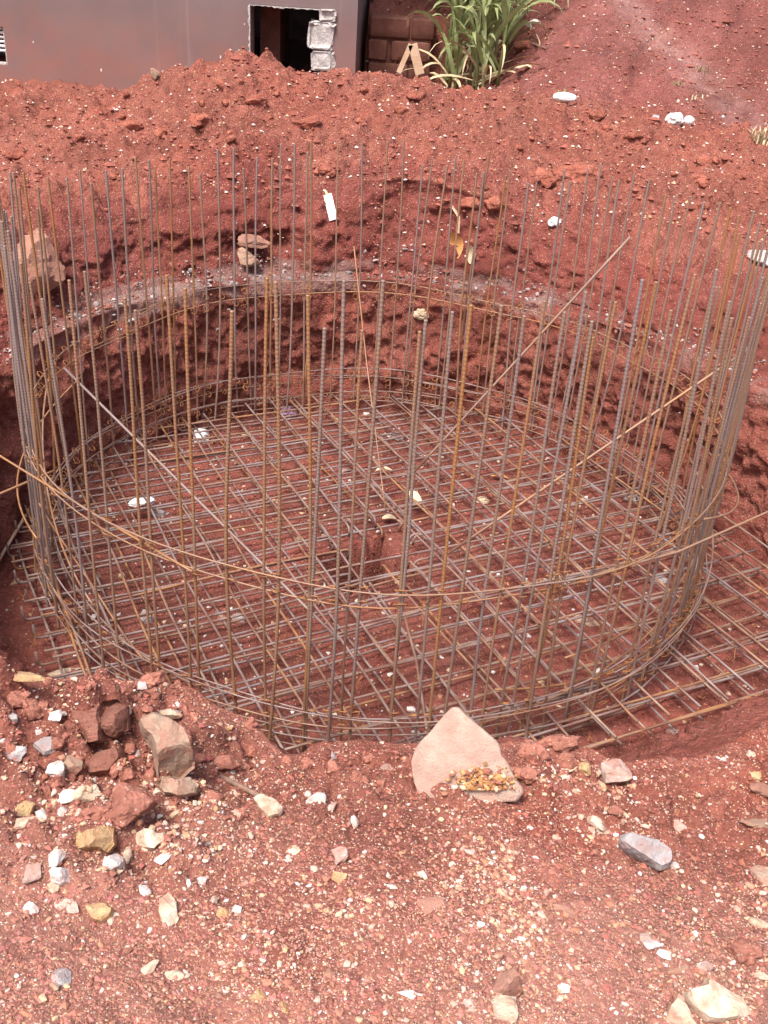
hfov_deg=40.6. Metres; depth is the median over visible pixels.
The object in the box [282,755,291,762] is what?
earth clod
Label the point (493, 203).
earth clod
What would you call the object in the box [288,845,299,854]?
stone
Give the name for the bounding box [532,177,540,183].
earth clod
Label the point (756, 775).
stone
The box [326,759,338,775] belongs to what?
earth clod
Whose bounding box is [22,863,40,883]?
stone
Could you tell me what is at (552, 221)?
stone
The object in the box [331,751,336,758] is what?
stone
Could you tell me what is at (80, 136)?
earth clod
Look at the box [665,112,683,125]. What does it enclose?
rock
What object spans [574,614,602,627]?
stone
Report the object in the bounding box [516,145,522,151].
earth clod
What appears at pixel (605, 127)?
earth clod
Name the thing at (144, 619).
stone
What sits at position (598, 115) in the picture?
earth clod
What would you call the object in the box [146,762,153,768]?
earth clod
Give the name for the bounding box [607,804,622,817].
earth clod
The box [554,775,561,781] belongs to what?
earth clod
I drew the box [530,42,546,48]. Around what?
twig
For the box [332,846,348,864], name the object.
stone
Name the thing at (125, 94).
earth clod
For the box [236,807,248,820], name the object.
earth clod
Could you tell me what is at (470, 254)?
withered leaf
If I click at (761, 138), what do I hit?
grass tuft
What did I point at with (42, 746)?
stone
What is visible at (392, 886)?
stone
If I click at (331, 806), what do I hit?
stone
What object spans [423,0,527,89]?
maize plant
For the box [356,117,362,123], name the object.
earth clod
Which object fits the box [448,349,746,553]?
loose bar
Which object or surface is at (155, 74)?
stone
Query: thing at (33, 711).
earth clod
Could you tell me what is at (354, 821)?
stone
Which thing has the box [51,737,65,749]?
earth clod
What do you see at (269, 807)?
stone
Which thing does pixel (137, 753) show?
stone
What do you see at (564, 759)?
earth clod
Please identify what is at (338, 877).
stone
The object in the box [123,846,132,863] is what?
stone
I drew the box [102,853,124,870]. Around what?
stone
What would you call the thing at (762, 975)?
stone
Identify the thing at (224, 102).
earth clod
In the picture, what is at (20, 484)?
loose bar
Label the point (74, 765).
stone
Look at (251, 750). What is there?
earth clod
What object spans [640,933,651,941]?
stone
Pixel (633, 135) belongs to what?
earth clod
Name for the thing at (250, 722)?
earth clod
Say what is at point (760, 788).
stone
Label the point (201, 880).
stone
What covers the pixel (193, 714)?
earth clod
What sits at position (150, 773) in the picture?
earth clod
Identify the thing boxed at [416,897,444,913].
stone
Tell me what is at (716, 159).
earth clod
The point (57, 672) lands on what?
stone
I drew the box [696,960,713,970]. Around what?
stone
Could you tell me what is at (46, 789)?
earth clod
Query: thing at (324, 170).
earth clod
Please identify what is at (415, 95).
earth clod
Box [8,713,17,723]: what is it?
stone
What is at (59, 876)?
stone
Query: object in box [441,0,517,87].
maize plant
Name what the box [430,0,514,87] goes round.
maize plant
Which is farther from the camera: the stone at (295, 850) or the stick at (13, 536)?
the stick at (13, 536)
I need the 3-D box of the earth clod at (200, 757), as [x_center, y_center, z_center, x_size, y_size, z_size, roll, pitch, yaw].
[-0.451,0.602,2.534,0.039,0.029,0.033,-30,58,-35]
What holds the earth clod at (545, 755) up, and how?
on the ground
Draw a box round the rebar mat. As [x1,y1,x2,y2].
[5,394,767,752]
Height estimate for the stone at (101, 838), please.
0.086 m
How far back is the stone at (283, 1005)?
1.81 m
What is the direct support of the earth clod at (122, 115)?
on the ground
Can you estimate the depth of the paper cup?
6.84 m
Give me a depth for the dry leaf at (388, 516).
5.21 m
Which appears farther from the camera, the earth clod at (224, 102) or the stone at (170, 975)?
the earth clod at (224, 102)
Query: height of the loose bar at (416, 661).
0.030 m
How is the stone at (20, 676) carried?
on the ground
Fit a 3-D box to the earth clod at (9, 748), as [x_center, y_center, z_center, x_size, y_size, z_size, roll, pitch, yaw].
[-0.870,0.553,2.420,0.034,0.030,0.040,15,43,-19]
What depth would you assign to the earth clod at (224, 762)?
2.55 m
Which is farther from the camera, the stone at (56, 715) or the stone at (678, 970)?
the stone at (56, 715)
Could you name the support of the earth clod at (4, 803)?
on the ground
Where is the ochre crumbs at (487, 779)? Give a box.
[445,762,517,791]
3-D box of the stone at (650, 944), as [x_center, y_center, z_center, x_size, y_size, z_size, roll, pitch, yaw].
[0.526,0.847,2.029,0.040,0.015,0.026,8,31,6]
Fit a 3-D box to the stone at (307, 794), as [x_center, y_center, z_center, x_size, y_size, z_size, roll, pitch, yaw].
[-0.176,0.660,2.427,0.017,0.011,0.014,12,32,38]
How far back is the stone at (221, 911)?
2.01 m
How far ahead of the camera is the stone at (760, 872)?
2.42 m
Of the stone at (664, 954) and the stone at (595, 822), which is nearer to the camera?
the stone at (664, 954)
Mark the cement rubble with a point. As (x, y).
(107, 306)
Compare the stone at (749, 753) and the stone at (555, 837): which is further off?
the stone at (749, 753)
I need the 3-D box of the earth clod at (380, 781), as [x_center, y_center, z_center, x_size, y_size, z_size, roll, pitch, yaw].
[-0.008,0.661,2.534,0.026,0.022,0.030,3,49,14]
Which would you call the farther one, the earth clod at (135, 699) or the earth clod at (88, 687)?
the earth clod at (135, 699)
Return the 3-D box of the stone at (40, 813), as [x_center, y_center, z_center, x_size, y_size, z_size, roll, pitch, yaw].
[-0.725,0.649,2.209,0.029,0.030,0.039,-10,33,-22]
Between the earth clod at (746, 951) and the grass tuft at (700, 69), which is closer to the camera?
the earth clod at (746, 951)
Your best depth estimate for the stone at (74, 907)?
1.95 m
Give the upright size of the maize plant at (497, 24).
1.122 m
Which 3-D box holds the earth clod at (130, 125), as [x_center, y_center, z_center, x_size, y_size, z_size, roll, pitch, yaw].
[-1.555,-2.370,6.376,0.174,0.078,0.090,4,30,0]
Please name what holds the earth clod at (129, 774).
on the ground
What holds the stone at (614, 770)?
on the ground
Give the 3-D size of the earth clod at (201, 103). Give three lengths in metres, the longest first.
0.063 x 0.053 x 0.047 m
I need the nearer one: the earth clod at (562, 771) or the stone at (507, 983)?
the stone at (507, 983)
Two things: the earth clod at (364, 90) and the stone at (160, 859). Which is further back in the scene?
the earth clod at (364, 90)
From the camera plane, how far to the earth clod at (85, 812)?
2.13 m
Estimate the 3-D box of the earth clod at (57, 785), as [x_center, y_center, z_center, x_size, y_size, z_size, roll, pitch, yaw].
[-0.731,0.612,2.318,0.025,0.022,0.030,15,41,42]
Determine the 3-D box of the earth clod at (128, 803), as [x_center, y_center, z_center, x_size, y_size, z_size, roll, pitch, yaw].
[-0.543,0.621,2.175,0.098,0.077,0.118,26,37,33]
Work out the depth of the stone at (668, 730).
4.00 m
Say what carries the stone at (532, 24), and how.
on the ground
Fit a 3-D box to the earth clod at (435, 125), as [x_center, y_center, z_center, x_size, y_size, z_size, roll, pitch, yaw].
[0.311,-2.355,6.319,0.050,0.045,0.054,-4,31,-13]
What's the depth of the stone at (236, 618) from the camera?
4.43 m
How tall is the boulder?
0.343 m
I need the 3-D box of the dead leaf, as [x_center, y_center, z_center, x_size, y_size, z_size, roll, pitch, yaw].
[0.423,-1.624,6.006,0.082,0.271,0.156,2,32,25]
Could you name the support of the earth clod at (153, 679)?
on the ground
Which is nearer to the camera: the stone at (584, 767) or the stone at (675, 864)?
the stone at (675, 864)
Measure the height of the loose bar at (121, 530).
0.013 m
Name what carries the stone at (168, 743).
on the ground
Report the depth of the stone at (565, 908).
2.10 m
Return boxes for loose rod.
[353,246,385,508]
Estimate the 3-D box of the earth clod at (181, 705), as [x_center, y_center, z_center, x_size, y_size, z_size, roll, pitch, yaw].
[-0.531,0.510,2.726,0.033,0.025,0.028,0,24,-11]
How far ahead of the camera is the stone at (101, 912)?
1.95 m
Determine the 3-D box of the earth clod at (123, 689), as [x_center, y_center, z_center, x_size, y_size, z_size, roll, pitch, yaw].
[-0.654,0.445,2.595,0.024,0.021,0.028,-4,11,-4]
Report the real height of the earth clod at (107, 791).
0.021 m
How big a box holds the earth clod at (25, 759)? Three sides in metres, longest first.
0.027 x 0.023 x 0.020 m
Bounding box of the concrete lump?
[747,250,767,267]
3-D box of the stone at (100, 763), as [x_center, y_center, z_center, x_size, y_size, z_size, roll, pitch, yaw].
[-0.667,0.599,2.460,0.105,0.113,0.102,4,30,0]
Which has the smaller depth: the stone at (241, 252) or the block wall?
the stone at (241, 252)
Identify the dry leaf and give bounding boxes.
[382,514,396,518]
[409,491,420,500]
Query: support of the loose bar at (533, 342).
attached to the rebar cage
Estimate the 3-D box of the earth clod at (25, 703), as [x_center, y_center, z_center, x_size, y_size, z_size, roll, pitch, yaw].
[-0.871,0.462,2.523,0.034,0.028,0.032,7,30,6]
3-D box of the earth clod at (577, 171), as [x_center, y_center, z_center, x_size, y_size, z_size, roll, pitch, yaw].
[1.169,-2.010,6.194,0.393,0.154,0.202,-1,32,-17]
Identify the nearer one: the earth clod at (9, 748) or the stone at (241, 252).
the earth clod at (9, 748)
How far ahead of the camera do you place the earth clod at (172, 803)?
2.27 m
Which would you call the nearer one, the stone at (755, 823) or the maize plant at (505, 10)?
the stone at (755, 823)
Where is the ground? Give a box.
[0,0,767,1023]
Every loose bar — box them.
[0,455,192,572]
[0,469,54,494]
[63,367,339,640]
[403,615,427,730]
[410,236,630,477]
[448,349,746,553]
[569,511,767,581]
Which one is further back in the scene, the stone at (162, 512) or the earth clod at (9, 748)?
the stone at (162, 512)
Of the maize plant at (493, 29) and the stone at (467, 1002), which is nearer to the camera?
the stone at (467, 1002)
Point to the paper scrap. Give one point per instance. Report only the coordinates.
(482, 499)
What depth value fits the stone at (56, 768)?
2.34 m
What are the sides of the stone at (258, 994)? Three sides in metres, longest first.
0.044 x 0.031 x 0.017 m
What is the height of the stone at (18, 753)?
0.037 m
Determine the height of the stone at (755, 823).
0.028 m
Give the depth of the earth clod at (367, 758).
2.63 m
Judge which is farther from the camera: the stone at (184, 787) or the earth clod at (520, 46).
the earth clod at (520, 46)
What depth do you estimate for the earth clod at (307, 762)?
2.56 m
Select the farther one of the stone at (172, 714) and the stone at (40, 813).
the stone at (172, 714)
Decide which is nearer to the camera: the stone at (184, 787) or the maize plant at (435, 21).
the stone at (184, 787)
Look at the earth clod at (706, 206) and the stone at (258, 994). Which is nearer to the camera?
the stone at (258, 994)
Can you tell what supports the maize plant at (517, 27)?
on the ground
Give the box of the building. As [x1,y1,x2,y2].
[0,0,370,89]
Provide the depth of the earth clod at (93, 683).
2.52 m
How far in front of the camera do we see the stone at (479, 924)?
2.01 m
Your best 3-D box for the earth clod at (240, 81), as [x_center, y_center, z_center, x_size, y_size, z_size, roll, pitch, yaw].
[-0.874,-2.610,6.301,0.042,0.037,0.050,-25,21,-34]
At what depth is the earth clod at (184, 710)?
2.71 m
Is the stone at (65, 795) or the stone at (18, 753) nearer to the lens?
the stone at (65, 795)
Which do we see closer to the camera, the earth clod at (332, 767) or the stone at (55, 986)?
the stone at (55, 986)
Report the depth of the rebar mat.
4.65 m
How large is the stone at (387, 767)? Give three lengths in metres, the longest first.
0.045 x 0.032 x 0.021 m
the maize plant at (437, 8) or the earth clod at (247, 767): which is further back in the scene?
the maize plant at (437, 8)
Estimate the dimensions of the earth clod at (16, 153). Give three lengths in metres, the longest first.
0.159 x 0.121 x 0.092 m
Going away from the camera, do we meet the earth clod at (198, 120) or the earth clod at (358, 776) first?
the earth clod at (358, 776)
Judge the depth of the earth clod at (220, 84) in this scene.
6.30 m
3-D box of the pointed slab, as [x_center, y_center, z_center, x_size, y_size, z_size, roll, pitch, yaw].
[0.205,0.598,2.561,0.274,0.230,0.203,4,30,0]
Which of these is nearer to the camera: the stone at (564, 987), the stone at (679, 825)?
the stone at (564, 987)
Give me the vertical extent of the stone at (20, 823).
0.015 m
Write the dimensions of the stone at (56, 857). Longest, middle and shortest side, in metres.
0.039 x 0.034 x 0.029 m
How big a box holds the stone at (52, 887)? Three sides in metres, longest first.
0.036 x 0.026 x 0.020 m
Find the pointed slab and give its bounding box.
[411,707,523,801]
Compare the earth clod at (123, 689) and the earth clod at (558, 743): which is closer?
the earth clod at (123, 689)
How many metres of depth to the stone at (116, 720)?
2.50 m
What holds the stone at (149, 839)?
on the ground
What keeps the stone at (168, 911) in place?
on the ground
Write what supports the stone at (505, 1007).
on the ground
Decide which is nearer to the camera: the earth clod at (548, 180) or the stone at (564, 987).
the stone at (564, 987)
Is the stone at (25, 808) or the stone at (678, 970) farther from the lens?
the stone at (25, 808)
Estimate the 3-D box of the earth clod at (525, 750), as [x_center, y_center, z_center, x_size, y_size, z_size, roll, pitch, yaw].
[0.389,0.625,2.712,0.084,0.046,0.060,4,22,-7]
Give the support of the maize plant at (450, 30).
on the ground
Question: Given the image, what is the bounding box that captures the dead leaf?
[450,205,462,257]
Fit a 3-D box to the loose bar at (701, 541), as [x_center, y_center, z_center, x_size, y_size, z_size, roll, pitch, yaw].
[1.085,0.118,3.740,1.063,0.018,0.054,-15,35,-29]
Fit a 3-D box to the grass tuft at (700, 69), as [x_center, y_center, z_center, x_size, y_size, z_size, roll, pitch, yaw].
[2.312,-3.223,7.549,0.111,0.062,0.131,11,31,12]
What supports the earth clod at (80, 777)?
on the ground
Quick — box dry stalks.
[513,64,531,69]
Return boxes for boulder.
[12,228,65,293]
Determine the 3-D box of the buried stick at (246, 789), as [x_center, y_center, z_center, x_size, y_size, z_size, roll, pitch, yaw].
[-0.336,0.648,2.446,0.013,0.096,0.194,-20,38,-34]
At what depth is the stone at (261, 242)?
5.85 m
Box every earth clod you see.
[0,799,9,807]
[2,147,25,159]
[4,741,15,753]
[6,690,32,708]
[18,699,48,720]
[20,755,30,762]
[21,698,29,708]
[22,691,29,697]
[41,785,50,796]
[50,781,63,790]
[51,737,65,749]
[62,732,68,739]
[65,773,75,781]
[68,815,75,822]
[74,133,85,141]
[77,775,83,780]
[81,808,94,816]
[86,683,90,690]
[88,680,96,686]
[91,805,110,821]
[102,787,112,795]
[103,782,158,827]
[109,173,118,179]
[109,764,118,778]
[116,119,143,130]
[118,112,127,118]
[119,686,126,693]
[122,92,129,96]
[123,767,135,781]
[124,742,135,753]
[131,695,142,703]
[138,670,165,688]
[141,704,153,712]
[143,765,155,780]
[145,687,159,699]
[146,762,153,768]
[153,128,166,138]
[168,800,177,807]
[172,795,182,803]
[178,703,187,707]
[181,706,189,715]
[182,725,191,735]
[187,734,192,745]
[189,112,212,127]
[189,712,198,717]
[195,753,206,762]
[198,99,204,106]
[198,789,223,801]
[213,754,241,770]
[216,79,225,91]
[221,99,228,105]
[225,135,236,143]
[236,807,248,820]
[237,79,243,84]
[243,763,251,771]
[244,94,268,104]
[244,716,258,728]
[247,746,254,757]
[253,733,260,740]
[272,90,280,95]
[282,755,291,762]
[292,115,322,129]
[300,757,315,768]
[319,165,330,174]
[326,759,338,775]
[328,170,335,177]
[350,769,369,781]
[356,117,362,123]
[359,87,369,94]
[362,753,372,762]
[376,778,385,787]
[394,105,408,113]
[406,90,425,100]
[431,122,439,128]
[437,178,443,184]
[460,197,479,208]
[483,195,500,211]
[511,766,541,783]
[513,40,530,52]
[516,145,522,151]
[517,742,547,757]
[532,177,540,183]
[534,167,556,187]
[536,734,579,752]
[541,750,550,759]
[553,162,607,182]
[554,750,576,769]
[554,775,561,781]
[558,769,568,775]
[586,109,606,120]
[601,124,609,129]
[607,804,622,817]
[623,132,643,139]
[689,174,709,182]
[696,155,712,165]
[697,202,710,209]
[698,179,709,188]
[712,156,719,163]
[725,937,763,965]
[738,173,745,179]
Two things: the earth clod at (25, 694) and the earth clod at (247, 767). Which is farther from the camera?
the earth clod at (247, 767)
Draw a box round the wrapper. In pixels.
[128,497,154,506]
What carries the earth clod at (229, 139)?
on the ground
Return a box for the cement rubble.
[0,243,765,444]
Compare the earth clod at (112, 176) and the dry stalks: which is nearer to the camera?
the earth clod at (112, 176)
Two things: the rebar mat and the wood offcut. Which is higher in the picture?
the wood offcut
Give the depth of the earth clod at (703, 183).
6.27 m
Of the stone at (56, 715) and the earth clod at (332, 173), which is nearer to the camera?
the stone at (56, 715)
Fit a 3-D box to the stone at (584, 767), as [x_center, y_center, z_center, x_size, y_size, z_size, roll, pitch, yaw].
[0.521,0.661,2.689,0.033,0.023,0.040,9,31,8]
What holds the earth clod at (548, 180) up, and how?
on the ground
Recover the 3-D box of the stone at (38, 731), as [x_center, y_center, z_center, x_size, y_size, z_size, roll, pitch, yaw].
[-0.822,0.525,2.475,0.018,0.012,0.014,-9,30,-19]
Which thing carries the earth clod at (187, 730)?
on the ground
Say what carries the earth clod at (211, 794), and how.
on the ground
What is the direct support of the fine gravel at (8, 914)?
on the ground
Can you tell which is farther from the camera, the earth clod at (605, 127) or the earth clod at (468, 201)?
the earth clod at (605, 127)
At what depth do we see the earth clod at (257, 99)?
6.25 m
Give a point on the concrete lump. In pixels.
(762, 257)
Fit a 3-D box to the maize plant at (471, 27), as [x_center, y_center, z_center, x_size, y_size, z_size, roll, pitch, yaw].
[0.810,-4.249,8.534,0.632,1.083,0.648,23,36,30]
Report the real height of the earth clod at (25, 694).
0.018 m
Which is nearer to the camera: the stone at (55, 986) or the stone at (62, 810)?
the stone at (55, 986)
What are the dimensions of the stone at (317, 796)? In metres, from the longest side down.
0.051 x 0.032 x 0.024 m
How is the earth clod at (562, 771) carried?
on the ground
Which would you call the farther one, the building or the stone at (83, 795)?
the building
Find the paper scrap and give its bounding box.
[477,496,489,503]
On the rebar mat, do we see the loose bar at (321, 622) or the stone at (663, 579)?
the loose bar at (321, 622)
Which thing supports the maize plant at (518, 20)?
on the ground
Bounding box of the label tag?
[323,189,337,220]
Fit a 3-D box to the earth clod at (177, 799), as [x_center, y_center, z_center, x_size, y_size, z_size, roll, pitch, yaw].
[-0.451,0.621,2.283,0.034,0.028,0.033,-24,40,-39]
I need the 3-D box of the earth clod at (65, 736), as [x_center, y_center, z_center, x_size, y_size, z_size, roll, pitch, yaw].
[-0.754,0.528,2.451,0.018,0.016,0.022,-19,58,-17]
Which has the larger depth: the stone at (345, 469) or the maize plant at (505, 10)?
the maize plant at (505, 10)
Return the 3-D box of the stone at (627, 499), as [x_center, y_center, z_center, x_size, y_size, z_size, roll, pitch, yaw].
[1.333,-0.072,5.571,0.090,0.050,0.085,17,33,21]
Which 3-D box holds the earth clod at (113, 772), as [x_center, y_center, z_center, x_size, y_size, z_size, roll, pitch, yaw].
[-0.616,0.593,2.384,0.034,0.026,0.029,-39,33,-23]
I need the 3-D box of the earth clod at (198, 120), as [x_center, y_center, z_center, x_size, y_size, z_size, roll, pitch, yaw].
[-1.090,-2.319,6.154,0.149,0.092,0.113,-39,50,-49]
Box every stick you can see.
[0,506,29,559]
[219,774,260,796]
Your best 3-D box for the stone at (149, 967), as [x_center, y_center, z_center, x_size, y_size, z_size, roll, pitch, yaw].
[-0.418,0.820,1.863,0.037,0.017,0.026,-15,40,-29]
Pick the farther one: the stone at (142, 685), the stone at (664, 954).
the stone at (142, 685)
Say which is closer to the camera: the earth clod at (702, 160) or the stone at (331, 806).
the stone at (331, 806)
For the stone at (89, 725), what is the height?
0.128 m
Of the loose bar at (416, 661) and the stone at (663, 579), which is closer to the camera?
the loose bar at (416, 661)
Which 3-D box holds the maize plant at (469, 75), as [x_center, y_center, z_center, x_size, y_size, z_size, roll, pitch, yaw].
[0.768,-3.808,8.072,0.474,1.259,0.937,-1,31,-8]
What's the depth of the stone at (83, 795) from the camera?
2.21 m
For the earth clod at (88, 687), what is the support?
on the ground
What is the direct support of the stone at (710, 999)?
on the ground
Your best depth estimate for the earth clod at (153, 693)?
2.69 m
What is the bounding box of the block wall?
[368,13,434,79]
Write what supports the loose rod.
on the rebar mat
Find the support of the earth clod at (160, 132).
on the ground
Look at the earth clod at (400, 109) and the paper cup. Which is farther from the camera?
the paper cup
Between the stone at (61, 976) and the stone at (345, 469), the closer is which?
the stone at (61, 976)
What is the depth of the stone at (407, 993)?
1.86 m
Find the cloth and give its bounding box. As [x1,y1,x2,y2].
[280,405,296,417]
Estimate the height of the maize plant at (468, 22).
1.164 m
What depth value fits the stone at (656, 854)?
2.35 m
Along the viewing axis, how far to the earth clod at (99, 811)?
2.14 m
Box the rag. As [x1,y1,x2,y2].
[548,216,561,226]
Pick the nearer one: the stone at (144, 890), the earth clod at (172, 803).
the stone at (144, 890)
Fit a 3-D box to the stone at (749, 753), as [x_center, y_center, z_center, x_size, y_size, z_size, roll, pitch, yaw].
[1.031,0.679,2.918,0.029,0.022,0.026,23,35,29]
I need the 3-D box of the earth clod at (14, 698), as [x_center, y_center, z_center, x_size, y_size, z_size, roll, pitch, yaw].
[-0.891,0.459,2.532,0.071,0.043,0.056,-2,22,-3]
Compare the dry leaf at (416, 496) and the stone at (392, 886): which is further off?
the dry leaf at (416, 496)
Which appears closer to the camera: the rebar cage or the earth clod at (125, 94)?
the rebar cage
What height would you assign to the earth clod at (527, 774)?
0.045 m
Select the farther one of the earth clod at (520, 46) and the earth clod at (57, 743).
the earth clod at (520, 46)
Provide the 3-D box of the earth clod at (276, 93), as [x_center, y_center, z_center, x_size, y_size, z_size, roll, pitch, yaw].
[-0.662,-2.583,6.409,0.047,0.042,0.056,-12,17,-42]
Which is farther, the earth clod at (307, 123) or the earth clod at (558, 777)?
the earth clod at (307, 123)
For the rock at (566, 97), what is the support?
on the ground
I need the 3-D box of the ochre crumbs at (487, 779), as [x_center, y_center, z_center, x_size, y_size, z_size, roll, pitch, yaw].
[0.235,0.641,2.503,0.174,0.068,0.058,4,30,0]
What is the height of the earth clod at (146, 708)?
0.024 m
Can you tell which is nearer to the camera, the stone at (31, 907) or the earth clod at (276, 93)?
the stone at (31, 907)
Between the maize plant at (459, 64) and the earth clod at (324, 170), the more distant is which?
the maize plant at (459, 64)
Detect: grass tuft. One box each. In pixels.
[695,64,708,74]
[748,126,767,145]
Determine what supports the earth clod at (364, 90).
on the ground
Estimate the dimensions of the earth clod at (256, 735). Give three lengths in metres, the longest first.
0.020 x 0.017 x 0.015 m
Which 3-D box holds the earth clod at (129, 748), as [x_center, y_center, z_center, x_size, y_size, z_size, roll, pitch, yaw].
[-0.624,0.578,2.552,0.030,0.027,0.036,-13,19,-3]
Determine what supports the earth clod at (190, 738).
on the ground
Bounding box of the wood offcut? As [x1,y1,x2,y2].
[397,43,423,74]
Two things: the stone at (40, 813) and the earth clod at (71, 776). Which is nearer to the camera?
the stone at (40, 813)
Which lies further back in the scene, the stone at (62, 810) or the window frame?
the window frame
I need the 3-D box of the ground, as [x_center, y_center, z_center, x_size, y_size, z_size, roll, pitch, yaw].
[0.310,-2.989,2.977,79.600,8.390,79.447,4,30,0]
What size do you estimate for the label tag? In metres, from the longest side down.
0.198 x 0.060 x 0.037 m
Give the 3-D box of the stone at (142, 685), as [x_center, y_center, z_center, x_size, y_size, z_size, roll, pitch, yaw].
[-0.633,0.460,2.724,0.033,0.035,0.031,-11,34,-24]
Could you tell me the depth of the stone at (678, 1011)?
1.86 m
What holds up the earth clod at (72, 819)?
on the ground
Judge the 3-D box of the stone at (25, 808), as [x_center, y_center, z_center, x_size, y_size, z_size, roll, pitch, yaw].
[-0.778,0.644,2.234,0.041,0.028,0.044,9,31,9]
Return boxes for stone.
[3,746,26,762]
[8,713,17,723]
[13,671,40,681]
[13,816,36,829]
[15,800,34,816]
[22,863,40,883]
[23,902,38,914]
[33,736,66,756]
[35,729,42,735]
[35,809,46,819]
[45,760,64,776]
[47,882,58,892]
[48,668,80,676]
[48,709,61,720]
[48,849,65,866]
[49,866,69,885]
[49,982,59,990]
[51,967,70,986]
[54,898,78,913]
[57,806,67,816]
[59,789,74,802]
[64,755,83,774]
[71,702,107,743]
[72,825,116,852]
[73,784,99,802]
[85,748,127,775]
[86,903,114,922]
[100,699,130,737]
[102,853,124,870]
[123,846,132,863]
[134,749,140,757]
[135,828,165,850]
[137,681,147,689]
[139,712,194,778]
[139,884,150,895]
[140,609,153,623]
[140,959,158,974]
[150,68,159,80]
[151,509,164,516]
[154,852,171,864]
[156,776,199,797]
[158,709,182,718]
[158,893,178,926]
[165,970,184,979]
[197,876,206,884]
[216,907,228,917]
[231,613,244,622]
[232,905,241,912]
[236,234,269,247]
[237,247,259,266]
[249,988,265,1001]
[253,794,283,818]
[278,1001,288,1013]
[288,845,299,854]
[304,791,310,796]
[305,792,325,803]
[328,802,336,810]
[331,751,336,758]
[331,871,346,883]
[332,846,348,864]
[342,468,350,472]
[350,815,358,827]
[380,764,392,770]
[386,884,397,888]
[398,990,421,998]
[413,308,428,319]
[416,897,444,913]
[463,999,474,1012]
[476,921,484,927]
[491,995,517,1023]
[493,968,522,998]
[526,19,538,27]
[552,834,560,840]
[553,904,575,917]
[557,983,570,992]
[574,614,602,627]
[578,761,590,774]
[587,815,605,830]
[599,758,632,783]
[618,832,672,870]
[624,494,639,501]
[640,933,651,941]
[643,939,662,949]
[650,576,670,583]
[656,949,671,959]
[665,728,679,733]
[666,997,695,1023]
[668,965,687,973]
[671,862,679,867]
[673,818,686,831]
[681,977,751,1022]
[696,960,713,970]
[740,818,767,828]
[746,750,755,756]
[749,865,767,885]
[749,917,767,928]
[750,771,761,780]
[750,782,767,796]
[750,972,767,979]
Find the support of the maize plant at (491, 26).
on the ground
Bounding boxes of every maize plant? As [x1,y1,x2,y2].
[395,0,474,88]
[402,1,476,87]
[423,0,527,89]
[426,0,489,88]
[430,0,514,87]
[435,0,439,15]
[440,0,486,85]
[440,0,568,70]
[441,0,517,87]
[441,6,491,88]
[448,0,544,86]
[450,0,561,88]
[463,0,476,40]
[469,0,505,83]
[476,0,546,63]
[487,0,510,71]
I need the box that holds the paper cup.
[683,116,694,124]
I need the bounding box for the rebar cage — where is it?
[0,140,767,751]
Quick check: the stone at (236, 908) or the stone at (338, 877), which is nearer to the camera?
the stone at (236, 908)
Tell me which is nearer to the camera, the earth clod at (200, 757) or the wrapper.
the earth clod at (200, 757)
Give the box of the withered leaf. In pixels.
[466,246,475,263]
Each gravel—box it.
[0,664,767,1023]
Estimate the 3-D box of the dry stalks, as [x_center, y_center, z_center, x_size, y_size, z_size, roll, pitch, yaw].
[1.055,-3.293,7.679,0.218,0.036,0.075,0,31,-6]
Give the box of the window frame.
[0,27,7,64]
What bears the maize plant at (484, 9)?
on the ground
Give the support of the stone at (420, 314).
on the ground
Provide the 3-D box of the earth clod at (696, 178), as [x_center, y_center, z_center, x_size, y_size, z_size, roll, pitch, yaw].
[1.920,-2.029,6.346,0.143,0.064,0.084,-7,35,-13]
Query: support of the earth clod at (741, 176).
on the ground

